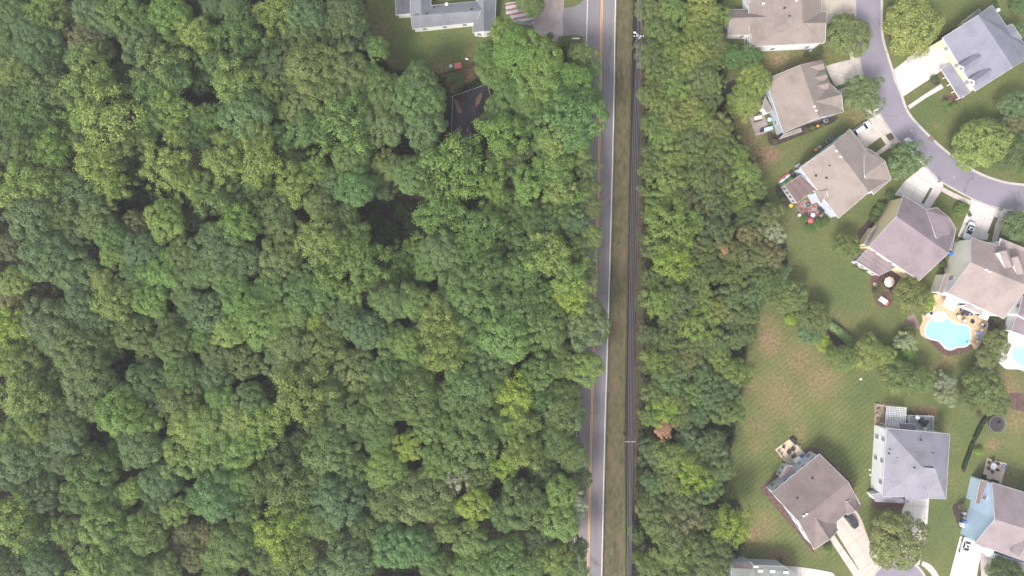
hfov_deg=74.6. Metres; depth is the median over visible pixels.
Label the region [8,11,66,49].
oak tree
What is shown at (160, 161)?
maple tree
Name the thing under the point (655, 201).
slender tree
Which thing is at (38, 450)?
oak tree
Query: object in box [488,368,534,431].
maple tree
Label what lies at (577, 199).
maple tree
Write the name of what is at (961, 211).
shrub
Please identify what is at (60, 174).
maple tree
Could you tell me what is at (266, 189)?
maple tree
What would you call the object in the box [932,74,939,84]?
mulch bed
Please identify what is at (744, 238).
slender tree
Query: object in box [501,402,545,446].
maple tree
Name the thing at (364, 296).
oak tree
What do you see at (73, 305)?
oak tree
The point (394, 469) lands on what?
oak tree
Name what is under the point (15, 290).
oak tree
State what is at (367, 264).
maple tree
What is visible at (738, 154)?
slender tree
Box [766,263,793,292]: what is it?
yard tree
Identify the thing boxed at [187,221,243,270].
oak tree
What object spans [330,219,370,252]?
maple tree
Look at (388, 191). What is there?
maple tree
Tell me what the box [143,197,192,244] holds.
oak tree
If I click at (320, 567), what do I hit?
oak tree
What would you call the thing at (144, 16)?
oak tree
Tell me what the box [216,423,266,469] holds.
oak tree
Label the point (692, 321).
slender tree
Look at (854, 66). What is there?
pavement
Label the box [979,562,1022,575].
mulch bed
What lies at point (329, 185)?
oak tree
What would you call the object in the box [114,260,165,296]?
oak tree
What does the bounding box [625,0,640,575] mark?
ditch
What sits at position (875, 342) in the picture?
yard tree
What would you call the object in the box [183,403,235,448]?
oak tree
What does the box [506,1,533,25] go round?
metal shed
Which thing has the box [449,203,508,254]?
maple tree
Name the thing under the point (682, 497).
slender tree
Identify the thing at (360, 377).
oak tree
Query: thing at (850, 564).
garden path
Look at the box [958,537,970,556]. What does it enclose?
parked car
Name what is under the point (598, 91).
oak tree
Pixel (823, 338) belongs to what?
shrub
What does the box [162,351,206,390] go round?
oak tree
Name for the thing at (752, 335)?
slender tree
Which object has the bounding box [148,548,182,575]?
oak tree
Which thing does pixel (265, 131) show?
maple tree
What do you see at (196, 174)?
maple tree
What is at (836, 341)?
mulch bed
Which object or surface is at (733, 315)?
slender tree
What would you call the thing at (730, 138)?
slender tree
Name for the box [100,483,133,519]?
oak tree
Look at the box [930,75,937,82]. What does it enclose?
shrub
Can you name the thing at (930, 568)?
pavement
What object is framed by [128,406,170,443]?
oak tree
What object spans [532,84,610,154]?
oak tree
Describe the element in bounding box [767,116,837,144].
mulch bed
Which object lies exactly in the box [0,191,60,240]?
oak tree
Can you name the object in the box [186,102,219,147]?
maple tree
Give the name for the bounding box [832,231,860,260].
yard tree
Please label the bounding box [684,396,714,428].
slender tree
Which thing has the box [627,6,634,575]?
overhead cable
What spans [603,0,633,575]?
verge
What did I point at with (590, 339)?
oak tree
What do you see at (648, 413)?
slender tree
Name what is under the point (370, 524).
oak tree
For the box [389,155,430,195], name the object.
oak tree
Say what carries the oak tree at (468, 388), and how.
on the ground at (802, 394)
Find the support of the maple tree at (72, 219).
on the ground at (802, 394)
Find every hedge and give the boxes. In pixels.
[829,321,856,345]
[962,441,974,469]
[972,417,986,439]
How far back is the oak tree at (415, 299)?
153.44 m
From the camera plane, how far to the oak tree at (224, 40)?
156.50 m
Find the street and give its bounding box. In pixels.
[856,0,1023,209]
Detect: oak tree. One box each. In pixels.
[0,0,33,35]
[0,16,18,44]
[0,52,33,81]
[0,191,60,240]
[0,230,22,260]
[0,265,53,296]
[0,279,47,315]
[0,433,64,483]
[0,459,42,490]
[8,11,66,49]
[9,397,52,432]
[12,39,70,79]
[12,289,53,316]
[12,472,66,513]
[14,16,77,62]
[17,224,83,284]
[19,295,75,348]
[21,540,82,575]
[36,322,75,359]
[41,419,101,458]
[42,450,90,475]
[45,203,92,231]
[47,403,92,441]
[49,221,94,253]
[50,245,111,294]
[52,325,116,377]
[56,0,96,32]
[57,283,114,327]
[58,480,101,515]
[59,342,123,396]
[59,441,119,505]
[60,42,96,71]
[61,20,116,59]
[65,378,119,422]
[71,0,120,30]
[73,198,123,242]
[76,307,128,340]
[76,499,136,551]
[89,268,126,292]
[90,36,130,66]
[91,329,135,360]
[93,0,143,37]
[93,12,127,39]
[94,216,138,253]
[94,384,154,440]
[98,439,138,469]
[99,242,128,270]
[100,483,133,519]
[101,545,135,575]
[102,516,144,552]
[107,540,165,575]
[111,312,161,350]
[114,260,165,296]
[115,421,169,470]
[116,22,163,64]
[116,474,159,505]
[116,504,173,554]
[118,208,154,241]
[118,357,174,402]
[119,79,144,108]
[121,232,166,268]
[124,3,170,43]
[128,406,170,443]
[131,284,175,317]
[133,119,171,148]
[135,247,191,294]
[135,329,167,362]
[138,458,187,501]
[139,488,185,522]
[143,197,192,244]
[144,391,170,417]
[147,0,195,43]
[148,323,195,366]
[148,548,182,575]
[151,307,181,338]
[155,373,208,423]
[157,58,199,92]
[159,495,197,526]
[161,435,209,479]
[162,311,187,338]
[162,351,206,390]
[163,232,202,270]
[167,402,218,451]
[169,261,207,295]
[169,281,204,309]
[171,516,204,543]
[173,320,211,351]
[177,299,210,322]
[178,539,212,572]
[179,208,204,231]
[181,484,210,515]
[183,60,215,95]
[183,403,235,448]
[185,289,232,332]
[185,466,245,522]
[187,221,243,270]
[189,255,225,288]
[189,324,222,353]
[189,425,239,483]
[191,17,227,50]
[195,518,226,547]
[197,0,228,21]
[197,357,236,391]
[199,331,240,375]
[199,518,256,569]
[201,550,238,575]
[204,385,246,416]
[207,22,232,51]
[210,313,246,347]
[211,260,253,302]
[216,81,274,143]
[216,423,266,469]
[217,236,263,282]
[218,400,257,439]
[218,465,258,500]
[219,0,245,19]
[221,280,268,328]
[222,342,265,380]
[227,493,266,534]
[229,380,271,422]
[237,304,283,351]
[241,276,276,311]
[247,538,285,575]
[251,32,276,59]
[254,267,288,302]
[257,40,297,89]
[259,238,303,281]
[260,343,300,381]
[262,215,302,247]
[264,301,296,337]
[264,324,317,368]
[272,269,326,322]
[273,98,297,120]
[279,75,308,100]
[280,14,336,62]
[280,90,315,125]
[282,38,340,97]
[283,0,327,36]
[283,305,307,328]
[289,260,327,294]
[292,354,326,387]
[298,185,338,219]
[299,502,341,543]
[300,421,362,476]
[300,463,335,498]
[302,69,349,124]
[302,311,330,332]
[302,324,347,369]
[303,279,337,313]
[303,405,342,441]
[304,547,335,575]
[309,472,368,529]
[313,373,349,406]
[315,164,347,195]
[319,41,370,89]
[322,0,370,41]
[322,298,369,339]
[322,531,381,575]
[324,392,374,442]
[330,201,360,228]
[331,140,371,177]
[333,165,378,207]
[333,347,382,395]
[335,450,374,492]
[336,65,371,105]
[345,310,386,350]
[348,511,383,548]
[357,408,393,445]
[358,60,386,92]
[361,285,382,308]
[361,379,409,424]
[363,423,397,459]
[364,68,410,117]
[364,102,407,147]
[364,447,410,492]
[365,35,389,66]
[365,351,404,390]
[366,267,389,289]
[366,477,420,523]
[367,280,410,322]
[369,147,396,184]
[371,521,417,568]
[373,320,415,360]
[383,153,410,180]
[385,367,440,422]
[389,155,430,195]
[390,327,423,361]
[391,428,423,462]
[391,522,440,567]
[392,65,445,127]
[392,467,453,525]
[393,281,432,319]
[399,343,441,383]
[403,59,432,88]
[403,99,448,149]
[406,317,435,343]
[407,402,454,445]
[413,141,442,168]
[414,249,444,281]
[417,226,466,273]
[419,176,436,196]
[419,544,453,575]
[420,433,458,474]
[428,283,467,316]
[429,377,464,414]
[433,514,458,542]
[437,257,480,300]
[438,414,498,476]
[443,274,503,330]
[445,349,507,407]
[448,316,492,360]
[449,393,502,437]
[450,540,499,575]
[452,521,488,560]
[454,484,493,528]
[464,464,495,492]
[468,249,512,290]
[471,307,533,363]
[471,339,517,383]
[473,41,499,69]
[473,55,510,88]
[480,109,502,131]
[481,234,506,263]
[484,94,511,119]
[485,141,513,168]
[486,533,525,575]
[487,410,512,443]
[488,496,519,533]
[489,14,524,55]
[492,24,540,79]
[492,72,529,113]
[493,280,546,331]
[500,249,542,290]
[500,478,550,530]
[507,135,534,163]
[510,108,537,137]
[511,61,562,106]
[513,235,543,262]
[513,546,545,575]
[514,84,543,120]
[515,0,544,18]
[520,34,563,81]
[520,350,561,391]
[521,301,567,352]
[521,521,558,559]
[523,208,569,251]
[526,278,558,310]
[528,451,560,487]
[530,130,559,156]
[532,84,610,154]
[534,420,576,459]
[539,499,579,542]
[543,342,578,378]
[543,379,582,408]
[543,393,586,436]
[545,472,579,509]
[546,83,569,115]
[550,62,592,95]
[554,437,590,473]
[554,544,589,575]
[555,202,589,234]
[557,466,592,497]
[559,297,611,352]
[562,349,605,388]
[566,42,599,66]
[566,489,588,518]
[571,535,588,554]
[574,256,596,280]
[575,154,602,178]
[577,178,602,198]
[578,80,603,106]
[579,56,601,80]
[579,195,602,219]
[581,223,603,246]
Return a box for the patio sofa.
[792,456,801,463]
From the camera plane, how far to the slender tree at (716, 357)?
159.42 m
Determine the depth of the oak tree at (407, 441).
153.11 m
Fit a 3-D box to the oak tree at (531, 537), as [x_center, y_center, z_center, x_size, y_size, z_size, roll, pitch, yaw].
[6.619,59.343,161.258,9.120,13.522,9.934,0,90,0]
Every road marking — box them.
[574,0,587,541]
[587,0,601,567]
[588,0,602,575]
[601,0,615,575]
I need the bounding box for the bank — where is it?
[634,0,649,574]
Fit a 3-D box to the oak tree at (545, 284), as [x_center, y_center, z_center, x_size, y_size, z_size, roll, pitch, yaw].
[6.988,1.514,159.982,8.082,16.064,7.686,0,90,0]
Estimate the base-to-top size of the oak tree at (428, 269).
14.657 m
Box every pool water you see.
[926,312,969,348]
[1012,347,1023,365]
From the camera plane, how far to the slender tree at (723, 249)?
158.28 m
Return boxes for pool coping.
[924,311,970,349]
[1011,346,1023,366]
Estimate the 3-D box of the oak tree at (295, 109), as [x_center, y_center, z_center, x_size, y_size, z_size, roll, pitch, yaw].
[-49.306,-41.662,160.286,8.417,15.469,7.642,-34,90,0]
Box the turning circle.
[875,563,922,575]
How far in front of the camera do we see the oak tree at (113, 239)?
154.26 m
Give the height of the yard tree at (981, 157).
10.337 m
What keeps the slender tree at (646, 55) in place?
on the bank
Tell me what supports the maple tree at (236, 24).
on the ground at (802, 394)
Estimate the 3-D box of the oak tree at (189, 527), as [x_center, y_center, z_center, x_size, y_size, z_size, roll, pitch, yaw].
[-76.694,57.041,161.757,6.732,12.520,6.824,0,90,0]
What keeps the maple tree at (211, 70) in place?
on the ground at (802, 394)
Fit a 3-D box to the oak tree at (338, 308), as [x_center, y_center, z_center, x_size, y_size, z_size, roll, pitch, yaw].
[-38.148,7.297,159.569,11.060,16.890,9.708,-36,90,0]
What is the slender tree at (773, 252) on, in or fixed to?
on the ground at (802, 394)
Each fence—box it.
[443,63,476,74]
[961,416,987,471]
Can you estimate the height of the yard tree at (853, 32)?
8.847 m
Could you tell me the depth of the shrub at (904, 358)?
165.18 m
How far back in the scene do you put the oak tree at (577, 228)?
155.86 m
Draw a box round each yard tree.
[718,43,742,69]
[725,78,762,123]
[735,62,772,96]
[736,43,762,69]
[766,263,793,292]
[775,299,792,313]
[778,279,808,311]
[794,301,831,334]
[796,321,825,345]
[825,344,860,371]
[826,11,873,58]
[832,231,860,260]
[842,74,886,119]
[852,331,884,370]
[869,508,930,570]
[875,346,897,369]
[878,358,919,396]
[881,0,944,58]
[886,139,932,180]
[890,275,932,315]
[903,365,935,392]
[914,291,936,312]
[950,117,1014,172]
[957,387,985,411]
[960,366,1009,407]
[974,344,1001,367]
[981,329,1011,360]
[982,393,1011,416]
[983,555,1023,575]
[990,129,1023,174]
[995,89,1023,123]
[995,112,1023,135]
[999,209,1023,244]
[1013,22,1023,37]
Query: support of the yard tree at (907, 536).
on the ground at (802, 394)
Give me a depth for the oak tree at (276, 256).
153.77 m
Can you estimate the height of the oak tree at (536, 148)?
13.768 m
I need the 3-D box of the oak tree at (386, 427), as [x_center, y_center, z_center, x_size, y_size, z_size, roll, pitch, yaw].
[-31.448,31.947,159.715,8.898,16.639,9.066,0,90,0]
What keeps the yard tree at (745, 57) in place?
on the ground at (802, 394)
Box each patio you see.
[749,114,769,136]
[775,439,804,465]
[796,199,823,223]
[874,403,905,426]
[983,458,1006,483]
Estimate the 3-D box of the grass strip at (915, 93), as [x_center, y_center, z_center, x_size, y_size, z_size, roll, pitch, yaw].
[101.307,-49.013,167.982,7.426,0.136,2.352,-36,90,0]
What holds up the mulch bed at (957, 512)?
on the ground at (802, 394)
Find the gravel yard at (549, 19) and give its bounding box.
[531,0,563,41]
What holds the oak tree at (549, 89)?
on the ground at (802, 394)
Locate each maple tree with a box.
[0,25,18,62]
[0,53,54,90]
[0,75,48,123]
[0,108,47,151]
[0,128,61,169]
[0,157,65,211]
[0,302,40,351]
[0,329,37,356]
[0,336,63,384]
[0,342,30,378]
[0,364,55,416]
[0,415,45,443]
[0,429,24,462]
[0,487,59,557]
[0,538,43,575]
[4,76,68,128]
[8,48,82,108]
[16,508,74,554]
[17,0,72,36]
[18,415,74,446]
[23,120,72,157]
[24,154,87,208]
[27,125,79,168]
[27,374,75,421]
[36,359,69,393]
[49,513,93,551]
[50,123,89,155]
[51,113,84,146]
[53,40,122,110]
[56,96,110,134]
[57,163,118,217]
[57,201,95,239]
[64,543,123,575]
[67,120,103,153]
[72,59,150,157]
[72,126,130,195]
[86,280,149,323]
[92,170,146,205]
[103,114,156,166]
[107,60,142,89]
[110,140,150,167]
[121,69,179,113]
[123,175,150,203]
[125,31,191,99]
[126,156,159,186]
[131,180,173,209]
[136,96,184,139]
[136,134,193,196]
[148,86,201,130]
[151,26,191,62]
[162,115,197,148]
[170,168,210,207]
[172,14,215,53]
[172,115,213,150]
[183,104,219,127]
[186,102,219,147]
[187,37,228,72]
[190,170,236,219]
[193,101,226,131]
[199,134,245,193]
[201,113,223,149]
[202,50,241,79]
[206,202,265,247]
[207,0,275,57]
[209,42,265,115]
[209,123,245,154]
[215,166,250,205]
[230,132,294,188]
[232,458,284,505]
[236,56,266,91]
[239,109,277,153]
[239,401,293,449]
[241,167,278,201]
[250,0,300,40]
[250,189,297,231]
[250,505,303,563]
[255,377,289,415]
[257,432,312,476]
[259,78,287,107]
[263,451,319,519]
[264,357,341,426]
[265,522,321,575]
[266,21,297,51]
[268,120,294,153]
[274,110,328,147]
[274,163,319,209]
[277,500,327,542]
[279,133,313,172]
[281,422,319,458]
[283,148,316,178]
[290,206,343,280]
[295,149,328,185]
[305,259,347,297]
[310,88,378,161]
[312,108,343,137]
[323,11,382,66]
[325,226,366,272]
[328,230,393,291]
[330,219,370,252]
[338,281,362,307]
[357,98,386,124]
[369,176,398,201]
[379,249,413,285]
[393,230,428,265]
[401,253,433,291]
[403,217,418,235]
[411,181,466,242]
[414,127,503,209]
[415,316,468,373]
[416,292,469,347]
[417,453,448,484]
[432,461,471,495]
[435,495,463,520]
[437,542,463,567]
[442,232,485,268]
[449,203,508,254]
[468,110,533,170]
[471,167,511,211]
[482,195,519,232]
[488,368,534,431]
[488,450,518,486]
[494,215,527,255]
[496,181,530,218]
[498,155,526,186]
[499,429,546,471]
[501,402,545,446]
[507,162,554,206]
[516,198,547,233]
[521,230,574,277]
[523,388,562,417]
[528,143,576,192]
[533,541,584,575]
[535,117,583,169]
[540,172,577,205]
[543,255,599,301]
[544,196,573,229]
[548,270,589,320]
[561,185,590,211]
[562,232,599,264]
[566,130,593,170]
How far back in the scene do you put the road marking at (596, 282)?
167.96 m
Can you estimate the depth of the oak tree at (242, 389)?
152.99 m
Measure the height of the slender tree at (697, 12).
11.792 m
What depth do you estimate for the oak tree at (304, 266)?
154.17 m
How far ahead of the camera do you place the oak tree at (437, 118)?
152.69 m
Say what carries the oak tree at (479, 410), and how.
on the ground at (802, 394)
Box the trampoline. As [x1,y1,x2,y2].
[986,416,1006,432]
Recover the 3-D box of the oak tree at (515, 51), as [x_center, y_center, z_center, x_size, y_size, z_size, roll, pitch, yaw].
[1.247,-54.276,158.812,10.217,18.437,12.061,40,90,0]
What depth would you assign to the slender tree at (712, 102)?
159.33 m
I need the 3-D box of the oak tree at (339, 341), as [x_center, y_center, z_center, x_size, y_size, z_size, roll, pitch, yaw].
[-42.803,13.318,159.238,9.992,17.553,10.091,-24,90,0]
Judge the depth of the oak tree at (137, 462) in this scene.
152.52 m
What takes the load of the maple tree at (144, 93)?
on the ground at (802, 394)
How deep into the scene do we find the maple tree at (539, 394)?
155.31 m
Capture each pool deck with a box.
[920,294,987,348]
[999,332,1023,370]
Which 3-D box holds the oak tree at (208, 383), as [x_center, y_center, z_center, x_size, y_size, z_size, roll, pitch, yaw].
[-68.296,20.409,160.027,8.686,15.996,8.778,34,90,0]
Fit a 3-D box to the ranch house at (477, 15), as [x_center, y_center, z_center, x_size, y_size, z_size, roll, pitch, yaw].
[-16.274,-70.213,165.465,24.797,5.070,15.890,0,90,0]
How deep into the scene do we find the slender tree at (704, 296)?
158.12 m
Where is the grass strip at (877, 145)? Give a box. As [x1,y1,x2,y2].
[868,137,885,152]
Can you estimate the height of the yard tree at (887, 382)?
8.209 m
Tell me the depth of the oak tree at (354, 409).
152.55 m
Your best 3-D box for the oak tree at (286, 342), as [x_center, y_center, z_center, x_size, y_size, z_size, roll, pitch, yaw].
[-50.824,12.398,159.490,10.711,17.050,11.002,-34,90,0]
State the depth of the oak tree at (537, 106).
153.67 m
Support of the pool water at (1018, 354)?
in the pool coping at (1012, 356)
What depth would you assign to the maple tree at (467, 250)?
153.04 m
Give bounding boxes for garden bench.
[764,126,772,131]
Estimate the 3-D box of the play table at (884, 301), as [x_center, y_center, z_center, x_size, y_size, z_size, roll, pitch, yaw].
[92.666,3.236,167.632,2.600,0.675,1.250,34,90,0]
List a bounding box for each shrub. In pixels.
[447,71,457,83]
[453,73,465,84]
[546,32,552,39]
[556,36,568,46]
[784,312,798,325]
[801,215,808,222]
[804,223,815,232]
[809,51,815,57]
[812,218,823,229]
[812,331,829,346]
[816,48,823,54]
[816,337,832,352]
[821,216,829,226]
[822,543,831,552]
[869,215,877,221]
[871,207,881,216]
[871,288,881,300]
[874,280,889,291]
[876,202,885,210]
[885,190,894,199]
[894,342,917,364]
[903,323,918,338]
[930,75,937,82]
[939,260,947,267]
[942,100,948,106]
[950,22,962,30]
[951,102,958,107]
[954,202,969,216]
[958,501,966,510]
[974,447,983,455]
[990,0,998,7]
[991,316,1002,323]
[997,324,1005,330]
[1009,0,1023,14]
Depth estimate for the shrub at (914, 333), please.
166.28 m
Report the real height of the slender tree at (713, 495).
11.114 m
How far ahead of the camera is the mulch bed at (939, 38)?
167.98 m
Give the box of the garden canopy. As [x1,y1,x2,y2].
[937,296,957,310]
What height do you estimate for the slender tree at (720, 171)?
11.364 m
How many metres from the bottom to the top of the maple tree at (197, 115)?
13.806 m
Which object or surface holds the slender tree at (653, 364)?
on the ground at (802, 394)
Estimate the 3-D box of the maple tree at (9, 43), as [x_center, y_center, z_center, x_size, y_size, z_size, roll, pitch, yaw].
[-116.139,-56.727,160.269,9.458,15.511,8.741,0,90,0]
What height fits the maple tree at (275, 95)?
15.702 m
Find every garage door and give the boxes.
[933,48,944,59]
[940,58,948,66]
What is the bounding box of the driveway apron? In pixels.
[563,0,585,35]
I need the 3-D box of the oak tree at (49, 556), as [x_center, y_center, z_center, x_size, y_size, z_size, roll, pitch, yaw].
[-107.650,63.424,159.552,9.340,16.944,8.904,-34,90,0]
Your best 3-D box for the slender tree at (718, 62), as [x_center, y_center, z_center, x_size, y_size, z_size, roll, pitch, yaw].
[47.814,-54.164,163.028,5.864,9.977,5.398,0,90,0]
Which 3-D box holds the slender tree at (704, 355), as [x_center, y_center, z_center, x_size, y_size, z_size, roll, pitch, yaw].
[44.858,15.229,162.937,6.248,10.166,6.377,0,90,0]
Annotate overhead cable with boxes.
[627,2,637,558]
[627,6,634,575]
[628,20,638,575]
[629,31,636,575]
[630,11,640,515]
[631,23,641,540]
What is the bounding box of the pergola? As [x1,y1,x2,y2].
[881,405,906,426]
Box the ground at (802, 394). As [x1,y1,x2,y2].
[0,0,1023,575]
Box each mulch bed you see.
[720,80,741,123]
[761,447,860,552]
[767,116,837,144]
[775,184,791,207]
[821,320,852,349]
[858,198,887,240]
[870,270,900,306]
[872,500,903,510]
[903,310,919,329]
[919,330,972,355]
[931,30,951,45]
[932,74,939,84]
[942,95,962,100]
[952,502,966,526]
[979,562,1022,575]
[988,319,1007,345]
[1003,392,1023,410]
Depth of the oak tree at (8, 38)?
154.62 m
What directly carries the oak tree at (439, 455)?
on the ground at (802, 394)
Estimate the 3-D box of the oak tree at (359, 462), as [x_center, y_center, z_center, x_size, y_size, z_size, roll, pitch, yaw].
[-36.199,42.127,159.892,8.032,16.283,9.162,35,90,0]
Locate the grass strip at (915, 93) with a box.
[903,81,931,103]
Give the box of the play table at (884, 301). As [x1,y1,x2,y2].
[879,296,888,305]
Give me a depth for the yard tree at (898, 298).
162.10 m
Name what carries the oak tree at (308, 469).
on the ground at (802, 394)
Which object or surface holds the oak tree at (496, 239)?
on the ground at (802, 394)
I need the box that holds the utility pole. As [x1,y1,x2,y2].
[631,32,643,50]
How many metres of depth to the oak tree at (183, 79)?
153.53 m
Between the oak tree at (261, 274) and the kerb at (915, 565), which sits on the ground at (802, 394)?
the oak tree at (261, 274)
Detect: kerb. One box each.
[854,0,1023,211]
[873,559,925,575]
[880,0,1023,185]
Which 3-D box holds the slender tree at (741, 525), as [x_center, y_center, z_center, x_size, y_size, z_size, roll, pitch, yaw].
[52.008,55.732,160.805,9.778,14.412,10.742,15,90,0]
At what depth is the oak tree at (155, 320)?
156.29 m
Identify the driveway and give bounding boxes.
[786,566,834,575]
[822,0,853,23]
[825,57,861,85]
[836,511,878,575]
[857,110,897,154]
[892,47,941,95]
[895,167,942,207]
[898,498,928,564]
[950,536,980,575]
[958,199,1006,239]
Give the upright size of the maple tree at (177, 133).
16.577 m
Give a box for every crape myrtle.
[892,331,918,351]
[931,386,957,407]
[932,369,957,394]
[971,359,992,377]
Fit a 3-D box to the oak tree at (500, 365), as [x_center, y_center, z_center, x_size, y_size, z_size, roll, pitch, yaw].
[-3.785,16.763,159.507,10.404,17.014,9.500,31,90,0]
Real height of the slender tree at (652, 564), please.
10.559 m
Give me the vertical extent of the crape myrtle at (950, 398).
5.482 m
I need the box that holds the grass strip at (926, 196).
[921,188,932,203]
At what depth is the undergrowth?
166.72 m
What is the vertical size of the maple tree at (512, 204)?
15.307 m
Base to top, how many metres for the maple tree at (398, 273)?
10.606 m
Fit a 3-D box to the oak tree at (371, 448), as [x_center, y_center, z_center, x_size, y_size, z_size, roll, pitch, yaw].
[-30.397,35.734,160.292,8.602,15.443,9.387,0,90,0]
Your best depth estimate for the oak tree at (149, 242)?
153.15 m
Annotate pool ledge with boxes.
[932,313,945,321]
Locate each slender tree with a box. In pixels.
[628,524,647,545]
[631,548,644,562]
[633,34,663,69]
[634,0,665,24]
[634,492,664,521]
[635,182,652,196]
[635,548,668,575]
[636,80,663,108]
[636,161,659,181]
[636,284,676,321]
[636,325,661,345]
[636,354,657,374]
[636,402,661,426]
[638,436,670,466]
[639,191,698,256]
[639,338,676,382]
[639,376,671,402]
[639,461,669,495]
[639,503,675,542]
[640,106,669,135]
[640,138,666,167]
[640,235,672,268]
[640,263,666,293]
[641,204,656,222]
[642,15,679,47]
[644,60,673,84]
[644,181,675,214]
[645,387,684,429]
[646,164,689,199]
[648,121,684,156]
[648,526,698,572]
[649,89,678,122]
[649,509,698,563]
[650,321,682,356]
[650,361,693,396]
[651,235,696,284]
[651,439,703,479]
[653,0,688,29]
[654,137,690,172]
[654,419,675,442]
[655,107,691,137]
[656,305,686,332]
[656,466,685,493]
[657,66,692,99]
[658,555,695,575]
[659,26,689,61]
[659,54,686,77]
[659,491,688,521]
[660,268,687,296]
[664,485,702,518]
[666,283,697,314]
[666,384,692,413]
[666,496,709,533]
[667,399,694,428]
[668,48,699,80]
[668,228,700,250]
[668,455,717,496]
[669,88,704,124]
[669,346,703,376]
[670,184,700,215]
[671,29,710,71]
[673,329,705,362]
[674,423,708,456]
[675,127,710,155]
[675,302,717,353]
[678,77,708,107]
[678,239,704,262]
[679,0,718,30]
[679,11,708,44]
[679,208,705,232]
[679,379,704,404]
[680,136,714,170]
[682,441,706,467]
[683,106,716,140]
[683,155,714,192]
[683,262,717,289]
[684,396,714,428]
[685,276,714,310]
[686,530,717,570]
[686,539,725,575]
[687,59,723,89]
[689,238,720,267]
[689,340,711,364]
[691,360,722,394]
[692,182,724,213]
[692,480,724,504]
[693,455,712,476]
[694,88,723,115]
[695,20,724,49]
[695,213,737,248]
[696,381,722,412]
[697,109,734,139]
[697,428,728,465]
[698,295,728,328]
[698,323,732,352]
[698,504,729,537]
[699,256,729,285]
[700,73,727,97]
[701,195,735,225]
[702,2,732,31]
[702,54,724,70]
[702,448,736,485]
[703,33,728,62]
[703,140,735,176]
[705,161,734,193]
[705,532,734,557]
[706,346,731,371]
[708,129,741,154]
[708,398,739,425]
[708,552,733,575]
[709,375,741,404]
[712,501,754,549]
[714,234,747,271]
[714,277,743,311]
[715,299,749,330]
[715,483,735,501]
[717,357,753,388]
[718,245,727,253]
[718,256,748,290]
[719,179,762,213]
[720,323,751,349]
[721,144,750,176]
[724,160,761,192]
[726,399,745,424]
[727,240,767,274]
[731,201,764,230]
[735,221,768,246]
[735,278,765,311]
[737,303,762,329]
[737,372,753,387]
[738,324,757,343]
[744,177,768,199]
[747,262,781,293]
[750,282,779,308]
[751,239,787,271]
[752,202,784,234]
[761,218,787,243]
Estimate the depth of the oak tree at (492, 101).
155.73 m
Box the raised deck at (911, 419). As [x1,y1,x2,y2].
[907,415,933,430]
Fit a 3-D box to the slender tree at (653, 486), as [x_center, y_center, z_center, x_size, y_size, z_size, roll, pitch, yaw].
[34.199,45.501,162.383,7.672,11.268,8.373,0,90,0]
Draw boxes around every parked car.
[844,514,858,528]
[852,120,871,136]
[903,137,918,153]
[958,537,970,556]
[961,221,975,239]
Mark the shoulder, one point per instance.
(579, 235)
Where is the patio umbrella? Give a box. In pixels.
[884,277,894,286]
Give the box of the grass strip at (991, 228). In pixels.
[987,217,997,234]
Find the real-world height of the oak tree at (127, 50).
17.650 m
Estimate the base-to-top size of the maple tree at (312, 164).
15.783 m
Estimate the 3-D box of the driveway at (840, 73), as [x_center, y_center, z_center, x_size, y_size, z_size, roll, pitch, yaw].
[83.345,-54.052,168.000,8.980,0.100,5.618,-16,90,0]
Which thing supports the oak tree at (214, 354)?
on the ground at (802, 394)
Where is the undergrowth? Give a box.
[0,0,788,575]
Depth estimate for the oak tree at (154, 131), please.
155.37 m
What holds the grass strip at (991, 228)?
on the ground at (802, 394)
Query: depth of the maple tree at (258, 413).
152.16 m
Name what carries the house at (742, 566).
on the ground at (802, 394)
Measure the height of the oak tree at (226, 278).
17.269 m
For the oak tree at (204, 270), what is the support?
on the ground at (802, 394)
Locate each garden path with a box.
[830,535,862,575]
[839,87,848,93]
[906,50,919,64]
[908,84,942,108]
[925,186,940,208]
[980,552,991,575]
[992,216,1003,240]
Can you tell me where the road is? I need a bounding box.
[572,0,616,575]
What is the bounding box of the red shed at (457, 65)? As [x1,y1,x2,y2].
[454,62,461,68]
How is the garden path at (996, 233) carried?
on the ground at (802, 394)
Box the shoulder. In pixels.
[570,36,584,551]
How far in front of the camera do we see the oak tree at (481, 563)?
153.06 m
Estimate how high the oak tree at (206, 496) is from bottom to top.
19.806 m
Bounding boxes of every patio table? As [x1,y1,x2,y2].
[754,115,761,120]
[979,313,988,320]
[990,463,996,469]
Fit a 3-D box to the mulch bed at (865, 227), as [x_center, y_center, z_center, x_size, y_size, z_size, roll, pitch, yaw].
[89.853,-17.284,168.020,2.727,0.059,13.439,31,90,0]
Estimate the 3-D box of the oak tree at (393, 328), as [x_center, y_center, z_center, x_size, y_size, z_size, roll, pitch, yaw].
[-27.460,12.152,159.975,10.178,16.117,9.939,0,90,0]
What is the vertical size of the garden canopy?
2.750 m
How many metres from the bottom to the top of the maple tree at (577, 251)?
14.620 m
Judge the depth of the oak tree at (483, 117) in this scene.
155.87 m
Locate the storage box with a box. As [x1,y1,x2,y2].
[790,437,797,444]
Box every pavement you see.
[849,50,857,82]
[867,109,894,143]
[921,561,938,575]
[940,186,970,204]
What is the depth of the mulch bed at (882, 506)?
167.99 m
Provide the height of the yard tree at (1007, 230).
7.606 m
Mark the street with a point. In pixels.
(942, 165)
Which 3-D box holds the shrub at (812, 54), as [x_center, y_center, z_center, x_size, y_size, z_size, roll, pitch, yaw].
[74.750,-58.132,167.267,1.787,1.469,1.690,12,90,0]
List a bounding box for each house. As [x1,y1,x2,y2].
[396,0,495,36]
[451,84,491,143]
[724,0,826,50]
[727,556,795,575]
[760,60,843,139]
[766,451,860,549]
[781,129,890,217]
[851,195,955,280]
[867,421,949,502]
[930,5,1023,99]
[930,237,1023,318]
[960,476,1023,571]
[1005,296,1023,335]
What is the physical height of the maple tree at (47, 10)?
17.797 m

